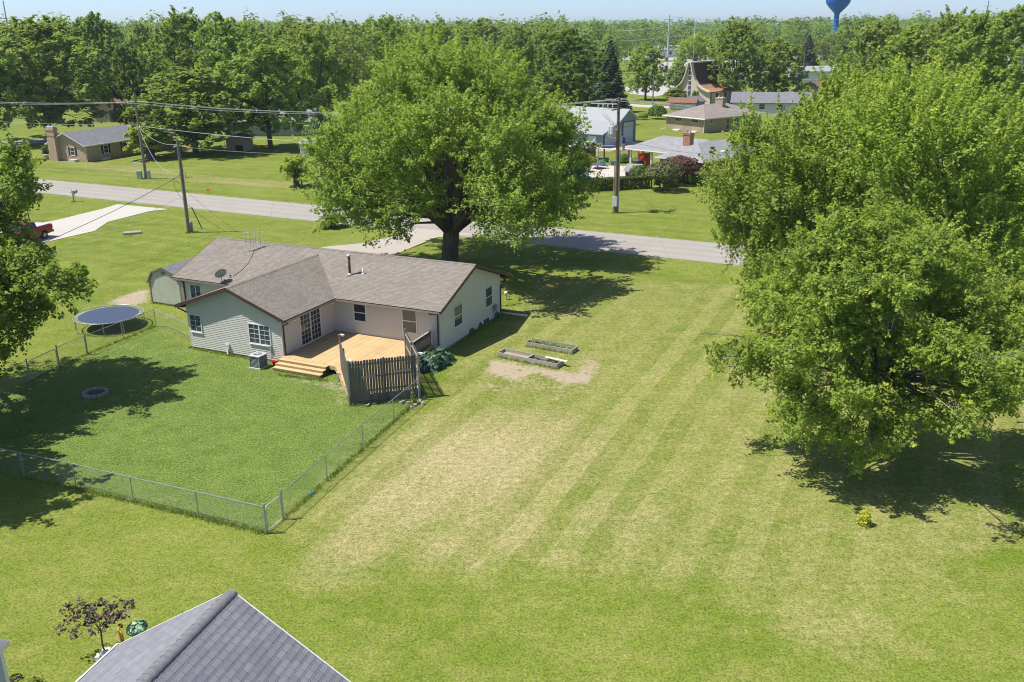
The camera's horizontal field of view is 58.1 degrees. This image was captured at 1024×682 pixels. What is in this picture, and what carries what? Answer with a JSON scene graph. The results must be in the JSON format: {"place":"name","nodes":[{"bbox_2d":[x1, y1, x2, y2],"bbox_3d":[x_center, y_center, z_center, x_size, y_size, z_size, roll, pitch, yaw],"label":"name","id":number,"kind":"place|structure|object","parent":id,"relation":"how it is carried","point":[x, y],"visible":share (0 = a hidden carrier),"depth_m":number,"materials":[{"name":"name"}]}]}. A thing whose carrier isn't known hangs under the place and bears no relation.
{"place":"outdoors","nodes":[
{"label":"outdoors","id":0,"kind":"place"},
{"bbox_2d":[0,204,168,243],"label":"concrete driveway","id":1,"kind":"structure","parent":0,"point":[63,226],"depth_m":101.63,"materials":[{"name":"white concrete"}]},
{"bbox_2d":[3,221,53,243],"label":"pickup truck","id":2,"kind":"object","parent":1,"relation":"on","point":[44,229],"visible":0.36,"depth_m":92.28,"materials":[{"name":"red paint"}]},
{"bbox_2d":[321,228,475,254],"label":"gravel driveway","id":3,"kind":"structure","parent":0,"point":[420,236],"depth_m":89.04,"materials":[{"name":"beige gravel"}]},
{"bbox_2d":[0,25,1023,681],"bbox_3d":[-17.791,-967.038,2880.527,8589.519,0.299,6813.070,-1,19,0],"label":"lawn ground","id":4,"kind":"structure","parent":0,"point":[620,495],"depth_m":41.75,"materials":[{"name":"green plant"}]},
{"bbox_2d":[0,638,9,681],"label":"neighbour house","id":5,"kind":"structure","parent":4,"relation":"on","point":[4,675],"depth_m":26.77,"materials":[{"name":"white"}]},
{"bbox_2d":[0,46,33,130],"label":"tree","id":6,"kind":"object","parent":4,"relation":"on","point":[5,63],"visible":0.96,"depth_m":164.46,"materials":[{"name":"green plant"}]},
{"bbox_2d":[0,128,98,378],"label":"maple tree","id":7,"kind":"object","parent":4,"relation":"on","point":[20,271],"visible":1,"depth_m":50.34,"materials":[{"name":"green plant"}]},
{"bbox_2d":[0,14,114,138],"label":"tree","id":8,"kind":"object","parent":4,"relation":"on","point":[41,95],"visible":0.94,"depth_m":171.66,"materials":[{"name":"green plant"}]},
{"bbox_2d":[55,336,86,365],"bbox_3d":[-27.987,0.616,58.600,0.103,1.530,2.396,6,20,19],"label":"chain link fence","id":9,"kind":"object","parent":4,"relation":"on","point":[56,346],"visible":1,"depth_m":58.39,"materials":[{"name":"metal"}]},
{"bbox_2d":[53,16,110,100],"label":"tree","id":10,"kind":"object","parent":4,"relation":"on","point":[75,25],"visible":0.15,"depth_m":235.39,"materials":[{"name":"green plant"}]},
{"bbox_2d":[53,594,135,650],"bbox_3d":[-13.795,9.517,30.734,2.839,2.501,1.333,-1,19,0],"label":"purple leaf tree","id":11,"kind":"object","parent":4,"relation":"on","point":[118,615],"visible":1,"depth_m":30.48,"materials":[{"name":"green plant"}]},
{"bbox_2d":[82,387,108,398],"bbox_3d":[-24.106,3.018,53.319,1.444,0.256,1.412,-1,19,0],"label":"fire pit","id":12,"kind":"object","parent":4,"relation":"on","point":[94,392],"visible":1,"depth_m":53.36,"materials":[{"name":"stone"}]},
{"bbox_2d":[70,11,135,107],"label":"tree","id":13,"kind":"object","parent":4,"relation":"on","point":[90,18],"visible":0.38,"depth_m":212.49,"materials":[{"name":"green plant"}]},
{"bbox_2d":[72,304,145,335],"bbox_3d":[-28.489,-1.469,65.257,4.710,0.948,4.710,-1,19,0],"label":"trampoline","id":14,"kind":"object","parent":4,"relation":"on","point":[108,314],"visible":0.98,"depth_m":64.98,"materials":[{"name":"fabric"}]},
{"bbox_2d":[44,121,174,161],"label":"brick house","id":15,"kind":"structure","parent":4,"relation":"on","point":[96,144],"depth_m":148.08,"materials":[{"name":"beige"}]},
{"bbox_2d":[89,98,148,122],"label":"brown roof garage","id":16,"kind":"structure","parent":4,"relation":"on","point":[104,107],"depth_m":208.00,"materials":[{"name":"beige"}]},
{"bbox_2d":[115,619,147,643],"bbox_3d":[-12.598,10.035,31.129,1.478,1.100,0.694,3,19,11],"label":"play vehicle","id":17,"kind":"object","parent":4,"relation":"on","point":[136,627],"visible":0.6,"depth_m":30.94,"materials":[{"name":"green plastic"}]},
{"bbox_2d":[104,41,158,124],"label":"tree","id":18,"kind":"object","parent":4,"relation":"on","point":[125,75],"visible":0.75,"depth_m":181.57,"materials":[{"name":"green plant"}]},
{"bbox_2d":[0,448,266,532],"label":"chain link fence","id":19,"kind":"object","parent":4,"relation":"on","point":[131,487],"visible":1,"depth_m":40.71,"materials":[{"name":"metal"}]},
{"bbox_2d":[265,496,282,530],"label":"fence gate","id":20,"kind":"structure","parent":19,"relation":"attached to","point":[276,498],"depth_m":38.79,"materials":[{"name":"grey metal"}]},
{"bbox_2d":[84,309,188,353],"bbox_3d":[-25.121,-0.313,61.223,6.027,1.530,5.847,17,26,41],"label":"chain link fence","id":21,"kind":"object","parent":4,"relation":"on","point":[122,334],"visible":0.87,"depth_m":62.64,"materials":[{"name":"metal"}]},
{"bbox_2d":[127,93,146,178],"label":"utility pole","id":22,"kind":"object","parent":4,"relation":"on","point":[140,140],"visible":0.97,"depth_m":127.56,"materials":[{"name":"brown wood"}]},
{"bbox_2d":[125,21,165,90],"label":"tree","id":23,"kind":"object","parent":4,"relation":"on","point":[140,34],"visible":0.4,"depth_m":250.31,"materials":[{"name":"green plant"}]},
{"bbox_2d":[122,123,170,159],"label":"tree","id":24,"kind":"object","parent":4,"relation":"on","point":[133,133],"visible":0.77,"depth_m":146.68,"materials":[{"name":"green plant"}]},
{"bbox_2d":[146,258,191,306],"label":"barn shed","id":25,"kind":"structure","parent":4,"relation":"on","point":[165,289],"depth_m":69.89,"materials":[{"name":"grey wood"}]},
{"bbox_2d":[138,4,216,112],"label":"tree","id":26,"kind":"object","parent":4,"relation":"on","point":[183,24],"visible":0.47,"depth_m":191.44,"materials":[{"name":"green plant"}]},
{"bbox_2d":[173,138,190,232],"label":"utility pole","id":27,"kind":"object","parent":4,"relation":"on","point":[181,174],"visible":0.94,"depth_m":93.54,"materials":[{"name":"brown wood"}]},
{"bbox_2d":[121,65,265,152],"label":"tree","id":28,"kind":"object","parent":4,"relation":"on","point":[193,120],"visible":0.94,"depth_m":149.98,"materials":[{"name":"green plant"}]},
{"bbox_2d":[75,589,350,681],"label":"slate roof house","id":29,"kind":"structure","parent":4,"relation":"on","point":[229,635],"depth_m":23.95,"materials":[{"name":"grey stone"}]},
{"bbox_2d":[188,11,260,117],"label":"tree","id":30,"kind":"object","parent":4,"relation":"on","point":[225,30],"visible":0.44,"depth_m":182.96,"materials":[{"name":"green plant"}]},
{"bbox_2d":[224,132,254,151],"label":"tan shed","id":31,"kind":"structure","parent":4,"relation":"on","point":[240,143],"depth_m":156.60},
{"bbox_2d":[223,15,272,106],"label":"tree","id":32,"kind":"object","parent":4,"relation":"on","point":[253,29],"visible":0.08,"depth_m":197.99,"materials":[{"name":"green plant"}]},
{"bbox_2d":[248,351,269,369],"bbox_3d":[-15.758,1.211,57.238,0.920,0.895,0.920,8,21,23],"label":"air conditioner","id":33,"kind":"object","parent":4,"relation":"on","point":[257,361],"visible":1,"depth_m":57.02,"materials":[{"name":"metal"}]},
{"bbox_2d":[208,31,330,148],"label":"tree","id":34,"kind":"object","parent":4,"relation":"on","point":[266,48],"visible":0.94,"depth_m":154.43,"materials":[{"name":"green plant"}]},
{"bbox_2d":[224,108,324,135],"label":"grey house","id":35,"kind":"structure","parent":4,"relation":"on","point":[281,132],"depth_m":178.65,"materials":[{"name":"grey"}]},
{"bbox_2d":[263,19,299,83],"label":"tree","id":36,"kind":"object","parent":4,"relation":"on","point":[278,32],"visible":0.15,"depth_m":253.59,"materials":[{"name":"green plant"}]},
{"bbox_2d":[278,154,310,187],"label":"tree","id":37,"kind":"object","parent":4,"relation":"on","point":[294,167],"visible":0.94,"depth_m":120.13,"materials":[{"name":"green plant"}]},
{"bbox_2d":[272,358,329,378],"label":"deck steps","id":38,"kind":"structure","parent":4,"relation":"on","point":[303,367],"depth_m":56.21,"materials":[{"name":"brown wood"}]},
{"bbox_2d":[278,24,351,131],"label":"tree","id":39,"kind":"object","parent":4,"relation":"on","point":[314,38],"visible":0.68,"depth_m":178.66,"materials":[{"name":"green plant"}]},
{"bbox_2d":[262,16,368,97],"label":"tree","id":40,"kind":"object","parent":4,"relation":"on","point":[292,39],"visible":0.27,"depth_m":203.78,"materials":[{"name":"green plant"}]},
{"bbox_2d":[317,213,348,227],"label":"bush","id":41,"kind":"object","parent":4,"relation":"on","point":[334,222],"visible":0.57,"depth_m":96.30,"materials":[{"name":"green plant"}]},
{"bbox_2d":[170,237,508,361],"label":"ranch house","id":42,"kind":"structure","parent":4,"relation":"on","point":[275,300],"depth_m":60.84,"materials":[{"name":"beige"}]},
{"bbox_2d":[189,283,201,297],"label":"window","id":43,"kind":"structure","parent":42,"relation":"in","point":[195,289],"depth_m":66.73,"materials":[{"name":"white glass"}]},
{"bbox_2d":[189,314,202,333],"bbox_3d":[-20.592,-1.138,59.989,1.043,1.235,0.095,8,21,23],"label":"window","id":44,"kind":"structure","parent":42,"relation":"in","point":[195,321],"depth_m":59.99,"materials":[{"name":"white paint"}]},
{"bbox_2d":[247,323,271,346],"bbox_3d":[-15.878,-0.388,57.958,1.776,1.385,0.095,8,21,23],"label":"window","id":45,"kind":"structure","parent":42,"relation":"in","point":[259,334],"depth_m":57.96,"materials":[{"name":"white paint"}]},
{"bbox_2d":[299,308,322,346],"bbox_3d":[-13.060,-0.946,59.799,0.065,2.100,2.237,8,21,23],"label":"sliding door","id":46,"kind":"structure","parent":42,"relation":"in","point":[310,324],"depth_m":59.79,"materials":[{"name":"white paint"}]},
{"bbox_2d":[353,303,366,322],"bbox_3d":[-10.094,-1.858,61.100,1.054,1.275,0.095,8,21,23],"label":"window","id":47,"kind":"structure","parent":42,"relation":"in","point":[359,310],"depth_m":61.11,"materials":[{"name":"glass"}]},
{"bbox_2d":[401,310,417,334],"bbox_3d":[-6.640,-1.262,59.629,1.165,1.635,0.095,8,21,23],"label":"window","id":48,"kind":"structure","parent":42,"relation":"in","point":[409,318],"depth_m":59.64,"materials":[{"name":"grey glass"}]},
{"bbox_2d":[453,302,463,328],"bbox_3d":[-3.555,-1.672,60.841,0.095,1.505,1.267,8,21,23],"label":"window","id":49,"kind":"structure","parent":42,"relation":"in","point":[457,310],"depth_m":60.85,"materials":[{"name":"glass"}]},
{"bbox_2d":[485,285,492,308],"bbox_3d":[-1.623,-3.099,64.804,0.095,1.495,1.147,8,21,23],"label":"window","id":50,"kind":"structure","parent":42,"relation":"in","point":[488,291],"depth_m":64.79,"materials":[{"name":"white glass"}]},
{"bbox_2d":[320,19,373,95],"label":"tree","id":51,"kind":"object","parent":4,"relation":"on","point":[361,43],"visible":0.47,"depth_m":222.13,"materials":[{"name":"green plant"}]},
{"bbox_2d":[280,376,419,518],"bbox_3d":[-7.554,4.860,45.631,0.140,1.530,14.120,6,20,18],"label":"chain link fence","id":52,"kind":"object","parent":4,"relation":"on","point":[362,439],"visible":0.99,"depth_m":44.27,"materials":[{"name":"metal"}]},
{"bbox_2d":[281,330,432,395],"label":"deck","id":53,"kind":"structure","parent":4,"relation":"on","point":[324,350],"depth_m":58.47,"materials":[{"name":"brown wood"}]},
{"bbox_2d":[412,330,430,351],"bbox_3d":[-5.799,0.300,57.895,0.140,1.080,3.065,7,20,21],"label":"deck railing","id":54,"kind":"object","parent":53,"relation":"on","point":[421,343],"visible":0.62,"depth_m":58.25,"materials":[{"name":"grey wood"}]},
{"bbox_2d":[338,329,422,404],"bbox_3d":[-7.638,1.439,53.677,4.291,2.780,4.940,-6,20,-14],"label":"privacy fence","id":55,"kind":"object","parent":4,"relation":"on","point":[411,369],"visible":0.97,"depth_m":51.52,"materials":[{"name":"grey wood"}]},
{"bbox_2d":[355,14,418,87],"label":"tree","id":56,"kind":"object","parent":4,"relation":"on","point":[389,23],"visible":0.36,"depth_m":253.91,"materials":[{"name":"green plant"}]},
{"bbox_2d":[419,346,455,373],"bbox_3d":[-4.836,1.044,57.276,2.270,1.327,3.692,8,21,23],"label":"hosta","id":57,"kind":"object","parent":4,"relation":"on","point":[436,360],"visible":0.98,"depth_m":56.68,"materials":[{"name":"green plant"}]},
{"bbox_2d":[412,18,466,82],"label":"tree","id":58,"kind":"object","parent":4,"relation":"on","point":[448,32],"visible":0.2,"depth_m":274.01,"materials":[{"name":"green plant"}]},
{"bbox_2d":[291,18,602,261],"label":"maple tree","id":59,"kind":"object","parent":4,"relation":"on","point":[453,208],"visible":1,"depth_m":74.58,"materials":[{"name":"green plant"}]},
{"bbox_2d":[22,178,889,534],"bbox_3d":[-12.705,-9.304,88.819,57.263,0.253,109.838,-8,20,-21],"label":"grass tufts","id":60,"kind":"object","parent":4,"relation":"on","point":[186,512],"visible":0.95,"depth_m":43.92,"materials":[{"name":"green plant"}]},
{"bbox_2d":[455,17,508,58],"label":"tree","id":61,"kind":"object","parent":4,"relation":"on","point":[482,26],"visible":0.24,"depth_m":282.05,"materials":[{"name":"green plant"}]},
{"bbox_2d":[0,7,1023,90],"bbox_3d":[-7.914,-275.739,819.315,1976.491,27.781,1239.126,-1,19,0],"label":"woodland","id":62,"kind":"object","parent":4,"relation":"on","point":[793,31],"visible":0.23,"depth_m":442.81,"materials":[{"name":"green plant"}]},
{"bbox_2d":[490,25,545,90],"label":"tree","id":63,"kind":"object","parent":4,"relation":"on","point":[520,33],"visible":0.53,"depth_m":246.19,"materials":[{"name":"green plant"}]},
{"bbox_2d":[497,348,563,367],"bbox_3d":[1.140,1.093,57.989,4.384,0.366,0.900,11,22,30],"label":"raised bed","id":64,"kind":"object","parent":4,"relation":"on","point":[517,355],"visible":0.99,"depth_m":58.03,"materials":[{"name":"wood"}]},
{"bbox_2d":[531,24,567,76],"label":"tree","id":65,"kind":"object","parent":4,"relation":"on","point":[542,34],"visible":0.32,"depth_m":302.85,"materials":[{"name":"green plant"}]},
{"bbox_2d":[526,338,577,353],"bbox_3d":[2.611,0.332,60.162,3.365,0.367,0.900,10,22,28],"label":"raised bed","id":66,"kind":"object","parent":4,"relation":"on","point":[530,344],"visible":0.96,"depth_m":59.98,"materials":[{"name":"wood"}]},
{"bbox_2d":[527,28,609,106],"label":"tree","id":67,"kind":"object","parent":4,"relation":"on","point":[578,78],"visible":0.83,"depth_m":187.54,"materials":[{"name":"green plant"}]},
{"bbox_2d":[539,106,639,147],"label":"blue garage","id":68,"kind":"structure","parent":4,"relation":"on","point":[599,124],"depth_m":160.64,"materials":[{"name":"grey"}]},
{"bbox_2d":[623,121,632,142],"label":"tall door","id":69,"kind":"structure","parent":68,"relation":"in","point":[628,126],"depth_m":162.32,"materials":[{"name":"white metal"}]},
{"bbox_2d":[587,166,625,180],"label":"pool deck","id":70,"kind":"structure","parent":4,"relation":"on","point":[608,169],"depth_m":131.30,"materials":[{"name":"concrete"}]},
{"bbox_2d":[591,97,622,212],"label":"utility pole","id":71,"kind":"object","parent":4,"relation":"on","point":[612,130],"visible":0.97,"depth_m":100.66,"materials":[{"name":"brown wood"}]},
{"bbox_2d":[587,39,632,109],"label":"spruce tree","id":72,"kind":"object","parent":4,"relation":"on","point":[611,71],"visible":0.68,"depth_m":216.15,"materials":[{"name":"green plant"}]},
{"bbox_2d":[584,175,650,191],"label":"hedge","id":73,"kind":"object","parent":4,"relation":"on","point":[640,183],"visible":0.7,"depth_m":117.09,"materials":[{"name":"green plant"}]},
{"bbox_2d":[622,42,674,99],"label":"tree","id":74,"kind":"object","parent":4,"relation":"on","point":[648,51],"visible":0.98,"depth_m":249.62,"materials":[{"name":"green plant"}]},
{"bbox_2d":[647,104,666,116],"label":"bush","id":75,"kind":"object","parent":4,"relation":"on","point":[654,110],"visible":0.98,"depth_m":202.16,"materials":[{"name":"green plant"}]},
{"bbox_2d":[643,161,684,190],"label":"domed tree","id":76,"kind":"object","parent":4,"relation":"on","point":[655,171],"visible":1,"depth_m":114.21,"materials":[{"name":"green plant"}]},
{"bbox_2d":[661,87,684,99],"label":"tree","id":77,"kind":"object","parent":4,"relation":"on","point":[676,93],"visible":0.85,"depth_m":237.29,"materials":[{"name":"green plant"}]},
{"bbox_2d":[665,60,686,88],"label":"tree","id":78,"kind":"object","parent":4,"relation":"on","point":[679,66],"visible":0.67,"depth_m":273.23,"materials":[{"name":"green plant"}]},
{"bbox_2d":[654,45,709,56],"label":"workshop","id":79,"kind":"structure","parent":4,"relation":"on","point":[671,51],"depth_m":576.91,"materials":[{"name":"white metal"}]},
{"bbox_2d":[662,155,702,183],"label":"domed tree","id":80,"kind":"object","parent":4,"relation":"on","point":[687,166],"visible":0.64,"depth_m":119.05,"materials":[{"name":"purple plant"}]},
{"bbox_2d":[668,97,697,109],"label":"carport shed","id":81,"kind":"structure","parent":4,"relation":"on","point":[682,102],"depth_m":222.84,"materials":[{"name":"red metal"}]},
{"bbox_2d":[681,173,702,182],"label":"bush","id":82,"kind":"object","parent":4,"relation":"on","point":[692,177],"visible":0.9,"depth_m":120.35,"materials":[{"name":"green plant"}]},
{"bbox_2d":[625,130,760,180],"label":"hip roof house","id":83,"kind":"structure","parent":4,"relation":"on","point":[689,143],"depth_m":127.36,"materials":[{"name":"grey brick"}]},
{"bbox_2d":[672,32,716,60],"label":"tree","id":84,"kind":"object","parent":4,"relation":"on","point":[697,50],"visible":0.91,"depth_m":403.53,"materials":[{"name":"green plant"}]},
{"bbox_2d":[668,60,732,103],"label":"church","id":85,"kind":"structure","parent":4,"relation":"on","point":[695,78],"depth_m":236.70,"materials":[{"name":"beige stone"}]},
{"bbox_2d":[661,96,765,132],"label":"blond brick house","id":86,"kind":"structure","parent":4,"relation":"on","point":[700,120],"depth_m":180.00,"materials":[{"name":"beige brick"}]},
{"bbox_2d":[707,15,763,91],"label":"tree","id":87,"kind":"object","parent":4,"relation":"on","point":[728,77],"visible":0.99,"depth_m":234.28,"materials":[{"name":"green plant"}]},
{"bbox_2d":[740,31,770,67],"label":"tree","id":88,"kind":"object","parent":4,"relation":"on","point":[765,41],"visible":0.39,"depth_m":397.83,"materials":[{"name":"green plant"}]},
{"bbox_2d":[730,92,813,113],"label":"long grey roof house","id":89,"kind":"structure","parent":4,"relation":"on","point":[763,102],"depth_m":212.43,"materials":[{"name":"white metal"}]},
{"bbox_2d":[751,37,809,91],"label":"tree","id":90,"kind":"object","parent":4,"relation":"on","point":[774,61],"visible":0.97,"depth_m":237.66,"materials":[{"name":"green plant"}]},
{"bbox_2d":[689,49,915,315],"bbox_3d":[22.629,-10.837,64.719,17.808,18.364,14.227,-7,20,-19],"label":"maple tree","id":91,"kind":"object","parent":4,"relation":"on","point":[793,140],"visible":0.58,"depth_m":63.27,"materials":[{"name":"green plant"}]},
{"bbox_2d":[796,34,819,65],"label":"spruce tree","id":92,"kind":"object","parent":4,"relation":"on","point":[810,60],"visible":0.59,"depth_m":385.13,"materials":[{"name":"green plant"}]},
{"bbox_2d":[791,81,827,100],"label":"green house","id":93,"kind":"structure","parent":4,"relation":"on","point":[814,85],"depth_m":244.33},
{"bbox_2d":[787,66,839,81],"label":"white roof building","id":94,"kind":"structure","parent":4,"relation":"on","point":[812,75],"depth_m":325.39,"materials":[{"name":"metal"}]},
{"bbox_2d":[808,32,838,65],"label":"tree","id":95,"kind":"object","parent":4,"relation":"on","point":[823,43],"visible":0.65,"depth_m":381.61,"materials":[{"name":"green plant"}]},
{"bbox_2d":[830,29,854,76],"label":"tree","id":96,"kind":"object","parent":4,"relation":"on","point":[845,35],"visible":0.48,"depth_m":342.44,"materials":[{"name":"green plant"}]},
{"bbox_2d":[698,194,1023,479],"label":"maple tree","id":97,"kind":"object","parent":4,"relation":"on","point":[888,359],"visible":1,"depth_m":39.99,"materials":[{"name":"green plant"}]},
{"bbox_2d":[856,508,871,528],"bbox_3d":[14.807,7.358,38.600,0.627,0.844,0.644,-17,25,-39],"label":"golden shrub","id":98,"kind":"object","parent":4,"relation":"on","point":[865,517],"visible":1,"depth_m":38.47,"materials":[{"name":"yellow plant"}]},
{"bbox_2d":[836,13,907,105],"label":"tree","id":99,"kind":"object","parent":4,"relation":"on","point":[876,34],"visible":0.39,"depth_m":179.90,"materials":[{"name":"green plant"}]},
{"bbox_2d":[864,22,948,100],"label":"tree","id":100,"kind":"object","parent":4,"relation":"on","point":[907,39],"visible":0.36,"depth_m":161.72,"materials":[{"name":"green plant"}]},
{"bbox_2d":[801,51,1023,333],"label":"maple tree","id":101,"kind":"object","parent":4,"relation":"on","point":[914,124],"visible":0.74,"depth_m":51.89,"materials":[{"name":"green plant"}]},
{"bbox_2d":[910,4,979,139],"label":"tree","id":102,"kind":"object","parent":4,"relation":"on","point":[949,21],"visible":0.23,"depth_m":155.76,"materials":[{"name":"green plant"}]},
{"bbox_2d":[911,8,1023,120],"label":"tree","id":103,"kind":"object","parent":4,"relation":"on","point":[965,50],"visible":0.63,"depth_m":141.31,"materials":[{"name":"green plant"}]},
{"bbox_2d":[971,4,1023,116],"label":"tree","id":104,"kind":"object","parent":4,"relation":"on","point":[1013,19],"visible":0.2,"depth_m":149.90,"materials":[{"name":"green plant"}]},
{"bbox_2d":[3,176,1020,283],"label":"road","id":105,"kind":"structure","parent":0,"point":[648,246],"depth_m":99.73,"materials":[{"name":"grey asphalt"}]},
{"bbox_2d":[0,0,1023,25],"label":"sky","id":106,"kind":"structure","parent":0,"point":[113,10],"materials":[{"name":"blue"}]},
{"bbox_2d":[625,84,673,96],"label":"side street","id":107,"kind":"structure","parent":0,"point":[662,90],"depth_m":285.56,"materials":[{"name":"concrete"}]},
{"bbox_2d":[826,0,850,58],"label":"water tower","id":108,"kind":"structure","parent":0,"point":[837,7],"depth_m":493.44,"materials":[{"name":"blue metal"}]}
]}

